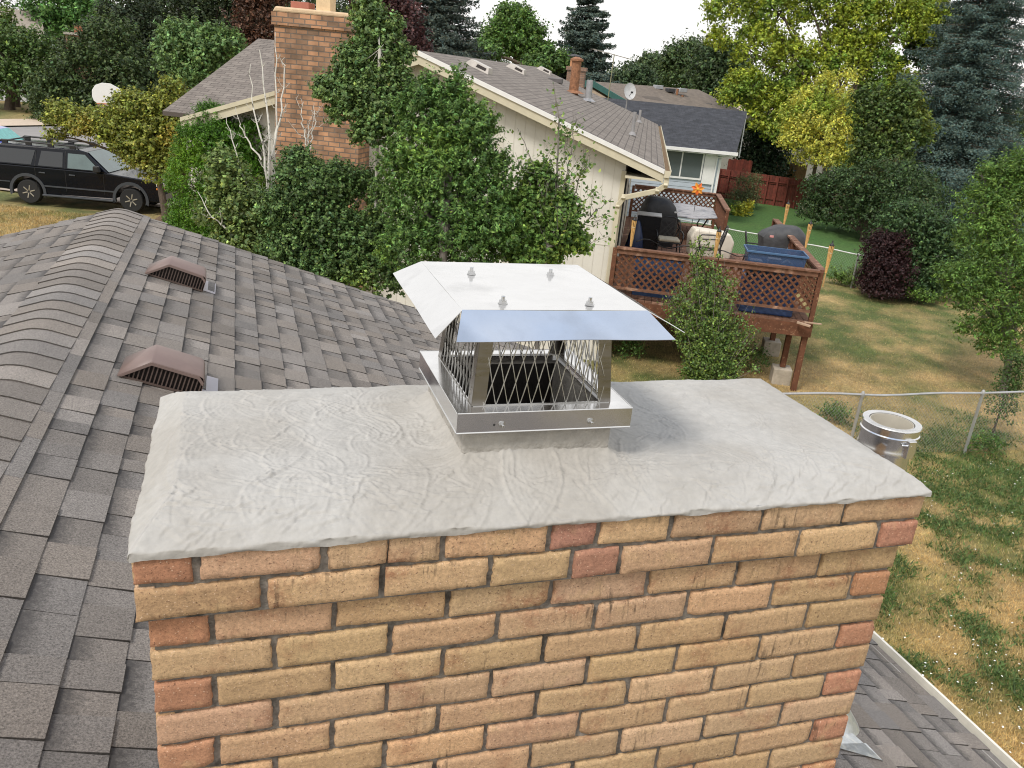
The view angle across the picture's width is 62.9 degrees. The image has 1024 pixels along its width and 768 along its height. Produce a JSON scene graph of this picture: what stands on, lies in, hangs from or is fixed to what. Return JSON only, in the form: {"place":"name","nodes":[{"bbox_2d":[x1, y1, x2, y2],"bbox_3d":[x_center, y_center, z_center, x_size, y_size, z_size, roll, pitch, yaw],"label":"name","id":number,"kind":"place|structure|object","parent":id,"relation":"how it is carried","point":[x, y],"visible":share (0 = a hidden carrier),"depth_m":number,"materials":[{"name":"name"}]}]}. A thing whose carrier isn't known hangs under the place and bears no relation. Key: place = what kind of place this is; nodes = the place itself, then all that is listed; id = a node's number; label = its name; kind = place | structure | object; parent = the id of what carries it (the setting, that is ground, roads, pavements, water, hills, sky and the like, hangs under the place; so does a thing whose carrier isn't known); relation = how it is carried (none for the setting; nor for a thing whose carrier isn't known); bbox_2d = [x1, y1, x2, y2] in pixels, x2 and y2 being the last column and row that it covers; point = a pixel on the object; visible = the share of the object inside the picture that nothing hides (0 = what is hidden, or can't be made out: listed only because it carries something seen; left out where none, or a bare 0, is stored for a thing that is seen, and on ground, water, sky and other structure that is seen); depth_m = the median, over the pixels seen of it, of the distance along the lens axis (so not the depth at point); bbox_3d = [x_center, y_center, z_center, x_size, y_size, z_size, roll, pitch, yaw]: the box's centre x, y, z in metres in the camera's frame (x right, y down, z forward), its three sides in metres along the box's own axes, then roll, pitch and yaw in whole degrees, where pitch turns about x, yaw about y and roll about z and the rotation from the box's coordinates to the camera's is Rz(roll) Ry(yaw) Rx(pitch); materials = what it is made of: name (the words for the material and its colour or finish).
{"place":"outdoors","nodes":[
{"label":"outdoors","id":0,"kind":"place"},
{"bbox_2d":[0,119,55,125],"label":"sidewalk","id":1,"kind":"structure","parent":0,"point":[9,122],"depth_m":49.09,"materials":[{"name":"concrete"}]},
{"bbox_2d":[0,203,91,235],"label":"front lawn grass","id":2,"kind":"structure","parent":0,"point":[31,213],"depth_m":25.76,"materials":[{"name":"beige plant"}]},
{"bbox_2d":[8,126,107,147],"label":"road","id":3,"kind":"structure","parent":0,"point":[27,131],"depth_m":45.54,"materials":[{"name":"grey asphalt"}]},
{"bbox_2d":[0,126,23,142],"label":"parked car","id":4,"kind":"object","parent":3,"relation":"on","point":[7,133],"depth_m":31.13,"materials":[{"name":"blue paint"}]},
{"bbox_2d":[0,188,176,207],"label":"driveway","id":5,"kind":"structure","parent":0,"point":[155,205],"depth_m":29.52,"materials":[{"name":"concrete"}]},
{"bbox_2d":[0,135,179,211],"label":"parked car","id":6,"kind":"object","parent":5,"relation":"on","point":[33,171],"visible":0.92,"depth_m":27.34,"materials":[{"name":"black paint"}]},
{"bbox_2d":[0,208,1021,767],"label":"house","id":7,"kind":"structure","parent":0,"point":[88,304],"depth_m":3.78,"materials":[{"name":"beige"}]},
{"bbox_2d":[117,345,217,391],"bbox_3d":[-1.662,-0.081,4.118,0.460,0.116,0.334,18,15,-24],"label":"roof vent","id":8,"kind":"object","parent":7,"relation":"on","point":[166,368],"visible":0.91,"depth_m":4.01,"materials":[{"name":"paint"}]},
{"bbox_2d":[145,256,215,293],"bbox_3d":[-2.256,-0.773,5.764,0.460,0.116,0.334,18,15,-24],"label":"roof vent","id":9,"kind":"object","parent":7,"relation":"on","point":[179,271],"visible":1,"depth_m":5.65,"materials":[{"name":"paint"}]},
{"bbox_2d":[127,360,931,767],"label":"brick chimney","id":10,"kind":"object","parent":7,"relation":"on","point":[687,574],"visible":0.86,"depth_m":1.62,"materials":[{"name":"brick"}]},
{"bbox_2d":[393,261,684,433],"bbox_3d":[0.026,-0.094,1.696,0.473,0.252,0.492,-1,22,-18],"label":"chimney cap","id":11,"kind":"object","parent":10,"relation":"on","point":[558,306],"visible":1,"depth_m":1.58,"materials":[{"name":"silver metal"}]},
{"bbox_2d":[840,410,922,760],"bbox_3d":[1.395,0.822,3.389,0.400,1.427,0.498,-1,22,-18],"label":"vent pipe","id":12,"kind":"object","parent":7,"relation":"on","point":[893,437],"visible":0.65,"depth_m":3.17,"materials":[{"name":"metal"}]},
{"bbox_2d":[0,38,1023,767],"bbox_3d":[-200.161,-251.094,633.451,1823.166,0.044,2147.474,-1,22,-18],"label":"ground","id":13,"kind":"structure","parent":0,"point":[820,234],"depth_m":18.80,"materials":[{"name":"green plant"}]},
{"bbox_2d":[0,1,32,106],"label":"arborvitae","id":14,"kind":"object","parent":13,"relation":"on","point":[10,14],"visible":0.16,"depth_m":57.39,"materials":[{"name":"green plant"}]},
{"bbox_2d":[0,8,65,101],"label":"white house","id":15,"kind":"structure","parent":13,"relation":"on","point":[26,22],"depth_m":64.13,"materials":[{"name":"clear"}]},
{"bbox_2d":[0,9,69,112],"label":"leafy tree","id":16,"kind":"object","parent":13,"relation":"on","point":[13,74],"visible":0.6,"depth_m":54.84,"materials":[{"name":"green plant"}]},
{"bbox_2d":[10,0,114,47],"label":"leafy tree","id":17,"kind":"object","parent":13,"relation":"on","point":[60,16],"visible":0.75,"depth_m":64.49,"materials":[{"name":"green plant"}]},
{"bbox_2d":[63,25,92,78],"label":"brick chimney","id":18,"kind":"object","parent":13,"relation":"on","point":[72,33],"visible":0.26,"depth_m":57.68,"materials":[{"name":"orange brick"}]},
{"bbox_2d":[18,3,165,121],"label":"leafy tree","id":19,"kind":"object","parent":13,"relation":"on","point":[116,67],"visible":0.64,"depth_m":50.68,"materials":[{"name":"green plant"}]},
{"bbox_2d":[92,83,120,157],"bbox_3d":[-18.467,-12.028,38.451,0.938,3.375,1.223,19,24,32],"label":"basketball hoop","id":20,"kind":"object","parent":13,"relation":"on","point":[100,91],"visible":0.34,"depth_m":37.88,"materials":[{"name":"white plastic"}]},
{"bbox_2d":[76,0,194,90],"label":"leafy tree","id":21,"kind":"object","parent":13,"relation":"on","point":[147,12],"visible":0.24,"depth_m":54.51,"materials":[{"name":"green plant"}]},
{"bbox_2d":[0,0,354,68],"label":"woods","id":22,"kind":"object","parent":13,"relation":"on","point":[339,8],"visible":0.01,"depth_m":85.46,"materials":[{"name":"green plant"}]},
{"bbox_2d":[144,5,248,94],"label":"leafy tree","id":23,"kind":"object","parent":13,"relation":"on","point":[204,45],"visible":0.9,"depth_m":43.21,"materials":[{"name":"green plant"}]},
{"bbox_2d":[132,0,285,63],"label":"leafy tree","id":24,"kind":"object","parent":13,"relation":"on","point":[205,12],"visible":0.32,"depth_m":58.44,"materials":[{"name":"green plant"}]},
{"bbox_2d":[157,95,270,238],"bbox_3d":[-6.092,-3.450,17.388,2.473,4.751,2.164,7,21,5],"label":"arborvitae","id":25,"kind":"object","parent":13,"relation":"on","point":[201,134],"visible":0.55,"depth_m":16.82,"materials":[{"name":"green plant"}]},
{"bbox_2d":[187,139,296,253],"bbox_3d":[-3.736,-1.023,11.749,1.606,4.593,1.149,13,22,19],"label":"aspen thicket","id":26,"kind":"object","parent":13,"relation":"on","point":[228,201],"visible":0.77,"depth_m":11.09,"materials":[{"name":"green plant"}]},
{"bbox_2d":[198,32,289,243],"bbox_3d":[-3.586,-2.745,11.588,0.952,4.018,1.746,7,21,3],"label":"bare aspen","id":27,"kind":"object","parent":13,"relation":"on","point":[273,153],"visible":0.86,"depth_m":11.59,"materials":[{"name":"white plant"}]},
{"bbox_2d":[219,0,290,55],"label":"purple tree","id":28,"kind":"object","parent":13,"relation":"on","point":[259,11],"visible":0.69,"depth_m":45.25,"materials":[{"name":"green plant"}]},
{"bbox_2d":[288,96,327,149],"bbox_3d":[-3.135,-2.548,12.438,0.566,3.263,1.361,5,21,-2],"label":"bare aspen","id":29,"kind":"object","parent":13,"relation":"on","point":[308,135],"visible":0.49,"depth_m":12.39,"materials":[{"name":"white plant"}]},
{"bbox_2d":[250,140,405,298],"bbox_3d":[-2.468,-0.811,11.366,2.251,4.695,1.490,13,22,20],"label":"aspen thicket","id":30,"kind":"object","parent":13,"relation":"on","point":[319,195],"visible":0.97,"depth_m":10.70,"materials":[{"name":"green plant"}]},
{"bbox_2d":[305,0,418,292],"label":"aspen tree","id":31,"kind":"object","parent":13,"relation":"on","point":[369,69],"visible":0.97,"depth_m":10.39,"materials":[{"name":"green plant"}]},
{"bbox_2d":[348,0,438,51],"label":"purple tree","id":32,"kind":"object","parent":13,"relation":"on","point":[414,33],"visible":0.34,"depth_m":39.41,"materials":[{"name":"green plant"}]},
{"bbox_2d":[162,39,671,359],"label":"cream house","id":33,"kind":"structure","parent":13,"relation":"on","point":[627,146],"depth_m":17.04,"materials":[{"name":"beige paint"}]},
{"bbox_2d":[271,0,369,287],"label":"brick chimney","id":34,"kind":"object","parent":33,"relation":"attached to","point":[308,35],"visible":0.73,"depth_m":15.97,"materials":[{"name":"brick"}]},
{"bbox_2d":[566,54,587,87],"bbox_3d":[2.643,-12.338,35.844,0.880,3.300,0.700,8,21,7],"label":"brick chimney","id":35,"kind":"object","parent":33,"relation":"on","point":[582,77],"visible":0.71,"depth_m":35.27,"materials":[{"name":"orange brick"}]},
{"bbox_2d":[593,49,630,99],"bbox_3d":[4.350,-13.536,37.716,1.908,2.735,0.600,-1,22,-18],"label":"tv antenna","id":36,"kind":"object","parent":33,"relation":"on","point":[612,67],"visible":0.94,"depth_m":37.49,"materials":[{"name":"silver metal"}]},
{"bbox_2d":[617,178,629,256],"bbox_3d":[2.851,-4.389,21.254,0.046,2.000,1.800,8,21,7],"label":"sliding door","id":37,"kind":"structure","parent":33,"relation":"in","point":[628,179],"depth_m":20.50,"materials":[{"name":"brown glass"}]},
{"bbox_2d":[624,83,635,108],"bbox_3d":[5.194,-12.751,37.228,0.451,1.202,0.532,13,22,19],"label":"satellite dish","id":38,"kind":"object","parent":33,"relation":"attached to","point":[630,90],"visible":0.98,"depth_m":37.26,"materials":[{"name":"white metal"}]},
{"bbox_2d":[369,58,529,272],"bbox_3d":[-0.852,-1.022,10.704,1.993,5.848,1.684,-1,22,-18],"label":"ash tree","id":39,"kind":"object","parent":13,"relation":"on","point":[431,181],"visible":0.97,"depth_m":9.95,"materials":[{"name":"green plant"}]},
{"bbox_2d":[407,0,496,60],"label":"spruce","id":40,"kind":"object","parent":13,"relation":"on","point":[447,38],"visible":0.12,"depth_m":45.11,"materials":[{"name":"green plant"}]},
{"bbox_2d":[472,0,564,63],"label":"leafy tree","id":41,"kind":"object","parent":13,"relation":"on","point":[515,27],"visible":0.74,"depth_m":60.70,"materials":[{"name":"green plant"}]},
{"bbox_2d":[467,27,583,75],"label":"leafy tree","id":42,"kind":"object","parent":13,"relation":"on","point":[553,60],"visible":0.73,"depth_m":59.10,"materials":[{"name":"green plant"}]},
{"bbox_2d":[489,153,595,348],"bbox_3d":[0.182,-0.495,10.967,1.377,4.862,1.148,-1,22,-18],"label":"aspen shrub","id":43,"kind":"object","parent":13,"relation":"on","point":[536,250],"visible":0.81,"depth_m":10.16,"materials":[{"name":"green plant"}]},
{"bbox_2d":[499,83,617,263],"bbox_3d":[0.590,-2.241,10.299,1.298,2.739,1.211,19,24,31],"label":"young aspen","id":44,"kind":"object","parent":13,"relation":"on","point":[530,165],"visible":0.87,"depth_m":10.23,"materials":[{"name":"green plant"}]},
{"bbox_2d":[552,0,622,83],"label":"spruce","id":45,"kind":"object","parent":13,"relation":"on","point":[584,35],"visible":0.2,"depth_m":60.79,"materials":[{"name":"green plant"}]},
{"bbox_2d":[611,340,649,358],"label":"weed clump","id":46,"kind":"object","parent":13,"relation":"on","point":[637,349],"visible":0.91,"depth_m":18.01,"materials":[{"name":"green plant"}]},
{"bbox_2d":[608,56,659,85],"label":"leafy tree","id":47,"kind":"object","parent":13,"relation":"on","point":[633,73],"visible":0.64,"depth_m":76.68,"materials":[{"name":"green plant"}]},
{"bbox_2d":[632,49,672,85],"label":"leafy tree","id":48,"kind":"object","parent":13,"relation":"on","point":[650,56],"visible":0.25,"depth_m":82.76,"materials":[{"name":"green plant"}]},
{"bbox_2d":[602,97,746,223],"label":"light blue house","id":49,"kind":"structure","parent":13,"relation":"on","point":[700,142],"depth_m":36.63,"materials":[{"name":"grey"}]},
{"bbox_2d":[667,151,704,179],"bbox_3d":[7.302,-9.501,36.134,1.881,1.237,0.062,6,20,0],"label":"window","id":50,"kind":"structure","parent":49,"relation":"in","point":[684,165],"depth_m":36.11,"materials":[{"name":"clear glass"}]},
{"bbox_2d":[652,28,712,88],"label":"leafy tree","id":51,"kind":"object","parent":13,"relation":"on","point":[672,58],"visible":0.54,"depth_m":72.87,"materials":[{"name":"green plant"}]},
{"bbox_2d":[656,230,761,379],"bbox_3d":[3.935,-1.324,16.228,2.225,3.084,1.650,16,23,26],"label":"arching shrub","id":52,"kind":"object","parent":13,"relation":"on","point":[708,348],"visible":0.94,"depth_m":16.10,"materials":[{"name":"green plant"}]},
{"bbox_2d":[608,184,824,390],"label":"wooden deck","id":53,"kind":"structure","parent":13,"relation":"on","point":[801,323],"depth_m":16.70,"materials":[{"name":"brown wood"}]},
{"bbox_2d":[628,215,636,259],"bbox_3d":[2.406,-2.932,16.789,0.100,0.910,0.101,8,21,7],"label":"garden torch","id":54,"kind":"object","parent":53,"relation":"attached to","point":[634,222],"visible":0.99,"depth_m":16.70,"materials":[{"name":"brown wood"}]},
{"bbox_2d":[637,211,661,249],"bbox_3d":[3.475,-3.886,21.589,0.625,1.000,0.580,8,21,7],"label":"grill","id":55,"kind":"object","parent":53,"relation":"on","point":[650,222],"visible":0.54,"depth_m":21.28,"materials":[{"name":"black metal"}]},
{"bbox_2d":[632,255,683,299],"bbox_3d":[2.995,-2.272,17.366,1.040,0.860,0.600,8,21,7],"label":"plastic bin","id":56,"kind":"object","parent":53,"relation":"on","point":[653,281],"visible":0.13,"depth_m":17.14,"materials":[{"name":"plastic"}]},
{"bbox_2d":[639,196,677,246],"bbox_3d":[3.972,-4.455,22.847,1.044,1.270,0.769,4,21,-4],"label":"covered grill","id":57,"kind":"object","parent":53,"relation":"on","point":[664,206],"visible":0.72,"depth_m":22.47,"materials":[{"name":"black fabric"}]},
{"bbox_2d":[656,216,683,252],"bbox_3d":[3.974,-3.713,21.280,0.696,0.989,0.712,6,20,1],"label":"patio chair","id":58,"kind":"object","parent":53,"relation":"on","point":[668,239],"visible":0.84,"depth_m":21.25,"materials":[{"name":"black metal"}]},
{"bbox_2d":[636,239,744,256],"bbox_3d":[4.226,-2.805,17.616,3.235,0.122,0.422,8,21,7],"label":"garden hose","id":59,"kind":"object","parent":53,"relation":"on","point":[689,246],"visible":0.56,"depth_m":17.61,"materials":[{"name":"black rubber"}]},
{"bbox_2d":[673,203,716,235],"bbox_3d":[5.256,-4.726,24.686,1.340,0.752,2.946,8,21,7],"label":"patio table","id":60,"kind":"object","parent":53,"relation":"on","point":[688,211],"visible":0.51,"depth_m":24.33,"materials":[{"name":"stone"}]},
{"bbox_2d":[691,183,703,226],"bbox_3d":[5.288,-5.040,24.297,0.390,1.582,0.058,8,21,7],"label":"flower ornament","id":61,"kind":"object","parent":53,"relation":"on","point":[698,189],"visible":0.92,"depth_m":24.10,"materials":[{"name":"orange metal"}]},
{"bbox_2d":[686,226,733,258],"bbox_3d":[5.175,-3.696,21.924,1.148,0.717,0.550,5,20,-1],"label":"storage box","id":62,"kind":"object","parent":53,"relation":"on","point":[728,245],"visible":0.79,"depth_m":21.68,"materials":[{"name":"beige plastic"}]},
{"bbox_2d":[695,225,728,266],"bbox_3d":[4.984,-3.512,21.005,0.712,0.989,0.696,9,21,8],"label":"patio chair","id":63,"kind":"object","parent":53,"relation":"on","point":[721,242],"visible":0.72,"depth_m":20.83,"materials":[{"name":"black metal"}]},
{"bbox_2d":[712,227,721,269],"bbox_3d":[4.001,-2.641,16.422,0.100,0.910,0.101,8,21,7],"label":"garden torch","id":64,"kind":"object","parent":53,"relation":"on","point":[718,235],"visible":0.92,"depth_m":16.33,"materials":[{"name":"brown wood"}]},
{"bbox_2d":[736,244,809,316],"bbox_3d":[5.173,-2.062,16.810,1.190,1.250,0.660,8,21,7],"label":"storage tub","id":65,"kind":"object","parent":53,"relation":"on","point":[777,256],"visible":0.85,"depth_m":16.59,"materials":[{"name":"blue plastic"}]},
{"bbox_2d":[757,224,805,248],"bbox_3d":[6.531,-3.265,20.434,1.155,1.200,0.810,8,21,7],"label":"covered grill","id":66,"kind":"object","parent":53,"relation":"on","point":[774,236],"visible":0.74,"depth_m":20.02,"materials":[{"name":"grey fabric"}]},
{"bbox_2d":[783,200,789,223],"bbox_3d":[7.038,-4.279,21.566,0.100,0.910,0.101,8,21,7],"label":"garden torch","id":67,"kind":"object","parent":53,"relation":"attached to","point":[786,210],"visible":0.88,"depth_m":21.49,"materials":[{"name":"brown wood"}]},
{"bbox_2d":[805,219,812,247],"bbox_3d":[6.535,-3.193,18.544,0.100,0.910,0.101,8,21,7],"label":"garden torch","id":68,"kind":"object","parent":53,"relation":"attached to","point":[810,225],"visible":0.99,"depth_m":18.46,"materials":[{"name":"brown wood"}]},
{"bbox_2d":[822,241,834,286],"bbox_3d":[6.048,-2.301,16.042,0.100,0.910,0.101,8,21,7],"label":"garden torch","id":69,"kind":"object","parent":53,"relation":"attached to","point":[830,251],"visible":1,"depth_m":15.98,"materials":[{"name":"brown wood"}]},
{"bbox_2d":[676,33,760,103],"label":"leafy tree","id":70,"kind":"object","parent":13,"relation":"on","point":[711,65],"visible":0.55,"depth_m":64.74,"materials":[{"name":"green plant"}]},
{"bbox_2d":[727,159,752,188],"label":"board fence","id":71,"kind":"object","parent":13,"relation":"on","point":[739,165],"visible":0.36,"depth_m":47.05,"materials":[{"name":"red wood"}]},
{"bbox_2d":[729,198,754,216],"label":"hosta","id":72,"kind":"object","parent":13,"relation":"on","point":[742,209],"visible":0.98,"depth_m":40.33,"materials":[{"name":"yellow plant"}]},
{"bbox_2d":[724,169,765,206],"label":"garden bush","id":73,"kind":"object","parent":13,"relation":"on","point":[742,196],"visible":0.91,"depth_m":42.69,"materials":[{"name":"green plant"}]},
{"bbox_2d":[735,341,776,369],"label":"weed clump","id":74,"kind":"object","parent":13,"relation":"on","point":[758,354],"visible":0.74,"depth_m":18.06,"materials":[{"name":"green plant"}]},
{"bbox_2d":[500,59,1023,150],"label":"woods","id":75,"kind":"object","parent":13,"relation":"on","point":[1016,112],"visible":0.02,"depth_m":103.24,"materials":[{"name":"green plant"}]},
{"bbox_2d":[724,109,804,183],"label":"dark shrub","id":76,"kind":"object","parent":13,"relation":"on","point":[767,157],"visible":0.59,"depth_m":49.62,"materials":[{"name":"green plant"}]},
{"bbox_2d":[678,218,862,289],"bbox_3d":[8.617,-4.462,28.552,9.485,1.264,0.072,20,25,34],"label":"chain link fence","id":77,"kind":"object","parent":13,"relation":"on","point":[856,264],"visible":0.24,"depth_m":27.32,"materials":[{"name":"metal"}]},
{"bbox_2d":[754,160,807,193],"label":"board fence","id":78,"kind":"object","parent":13,"relation":"on","point":[800,173],"visible":0.1,"depth_m":50.60,"materials":[{"name":"brown wood"}]},
{"bbox_2d":[716,169,882,210],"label":"board fence","id":79,"kind":"object","parent":13,"relation":"on","point":[776,185],"visible":0.34,"depth_m":45.10,"materials":[{"name":"red wood"}]},
{"bbox_2d":[771,62,866,213],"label":"yellow tree","id":80,"kind":"object","parent":13,"relation":"on","point":[825,127],"visible":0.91,"depth_m":41.45,"materials":[{"name":"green plant"}]},
{"bbox_2d":[697,0,953,175],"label":"maple tree","id":81,"kind":"object","parent":13,"relation":"on","point":[846,42],"visible":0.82,"depth_m":45.25,"materials":[{"name":"green plant"}]},
{"bbox_2d":[810,398,851,424],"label":"weed clump","id":82,"kind":"object","parent":13,"relation":"on","point":[835,412],"visible":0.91,"depth_m":15.50,"materials":[{"name":"green plant"}]},
{"bbox_2d":[824,258,864,288],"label":"daylily","id":83,"kind":"object","parent":13,"relation":"on","point":[843,277],"visible":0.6,"depth_m":27.09,"materials":[{"name":"green plant"}]},
{"bbox_2d":[793,150,953,242],"bbox_3d":[15.408,-7.946,35.677,3.433,4.203,7.895,-1,22,-18],"label":"lilac hedge","id":84,"kind":"object","parent":13,"relation":"on","point":[865,189],"visible":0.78,"depth_m":35.39,"materials":[{"name":"green plant"}]},
{"bbox_2d":[853,225,922,301],"bbox_3d":[11.458,-3.575,25.544,1.996,2.430,1.842,5,20,-1],"label":"purple bush","id":85,"kind":"object","parent":13,"relation":"on","point":[876,276],"visible":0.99,"depth_m":25.29,"materials":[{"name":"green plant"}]},
{"bbox_2d":[840,74,945,183],"bbox_3d":[16.651,-9.979,37.254,4.449,7.110,3.796,-1,22,-18],"label":"leafy tree","id":86,"kind":"object","parent":13,"relation":"on","point":[896,117],"visible":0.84,"depth_m":36.34,"materials":[{"name":"green plant"}]},
{"bbox_2d":[783,390,1023,453],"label":"chain link fence","id":87,"kind":"object","parent":13,"relation":"on","point":[982,393],"visible":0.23,"depth_m":14.26,"materials":[{"name":"metal"}]},
{"bbox_2d":[862,192,977,303],"bbox_3d":[12.706,-4.151,25.920,3.254,3.467,2.535,9,21,10],"label":"lilac hedge","id":88,"kind":"object","parent":13,"relation":"on","point":[926,227],"visible":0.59,"depth_m":25.40,"materials":[{"name":"green plant"}]},
{"bbox_2d":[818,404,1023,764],"bbox_3d":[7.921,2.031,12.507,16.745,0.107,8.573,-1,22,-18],"label":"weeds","id":89,"kind":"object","parent":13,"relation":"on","point":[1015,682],"visible":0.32,"depth_m":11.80,"materials":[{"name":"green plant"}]},
{"bbox_2d":[903,283,941,303],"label":"clump","id":90,"kind":"object","parent":13,"relation":"on","point":[923,297],"visible":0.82,"depth_m":25.41,"materials":[{"name":"green plant"}]},
{"bbox_2d":[882,463,1023,752],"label":"clover blossoms","id":91,"kind":"object","parent":13,"relation":"on","point":[977,645],"visible":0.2,"depth_m":9.15,"materials":[{"name":"white plant"}]},
{"bbox_2d":[899,3,1007,85],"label":"leafy tree","id":92,"kind":"object","parent":13,"relation":"on","point":[916,60],"visible":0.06,"depth_m":46.48,"materials":[{"name":"green plant"}]},
{"bbox_2d":[896,0,1023,236],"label":"spruce","id":93,"kind":"object","parent":13,"relation":"on","point":[966,104],"visible":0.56,"depth_m":40.68,"materials":[{"name":"green plant"}]},
{"bbox_2d":[929,132,1023,396],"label":"ash tree","id":94,"kind":"object","parent":13,"relation":"on","point":[992,192],"visible":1,"depth_m":17.34,"materials":[{"name":"green plant"}]},
{"bbox_2d":[952,419,1012,461],"bbox_3d":[8.271,0.967,14.680,0.985,0.716,0.848,-1,22,-18],"label":"weed clump","id":95,"kind":"object","parent":13,"relation":"on","point":[985,441],"visible":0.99,"depth_m":14.65,"materials":[{"name":"green plant"}]},
{"bbox_2d":[980,344,1023,435],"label":"juniper","id":96,"kind":"object","parent":13,"relation":"on","point":[1017,383],"visible":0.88,"depth_m":15.11,"materials":[{"name":"green plant"}]},
{"bbox_2d":[0,0,1023,114],"label":"sky","id":97,"kind":"structure","parent":0,"point":[637,25],"materials":[{"name":"white"}]},
{"bbox_2d":[625,220,642,248],"bbox_3d":[3.121,-3.723,21.264,0.406,0.860,0.402,-7,24,-31],"label":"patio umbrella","id":98,"kind":"object","parent":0,"point":[638,235],"visible":0.54,"depth_m":21.12,"materials":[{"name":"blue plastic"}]},
{"bbox_2d":[584,79,754,122],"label":"brown roof house","id":99,"kind":"structure","parent":0,"point":[671,95],"depth_m":48.02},
{"bbox_2d":[720,104,848,180],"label":"distant house","id":100,"kind":"structure","parent":0,"point":[724,161],"depth_m":60.45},
{"label":"flower bed soil","id":101,"kind":"structure","parent":0,"visible":0},
{"bbox_2d":[31,71,188,221],"bbox_3d":[-11.058,-6.408,23.812,4.539,4.904,2.196,7,21,5],"label":"olive maple","id":102,"kind":"object","parent":101,"relation":"on","point":[132,128],"visible":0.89,"depth_m":23.05,"materials":[{"name":"green plant"}]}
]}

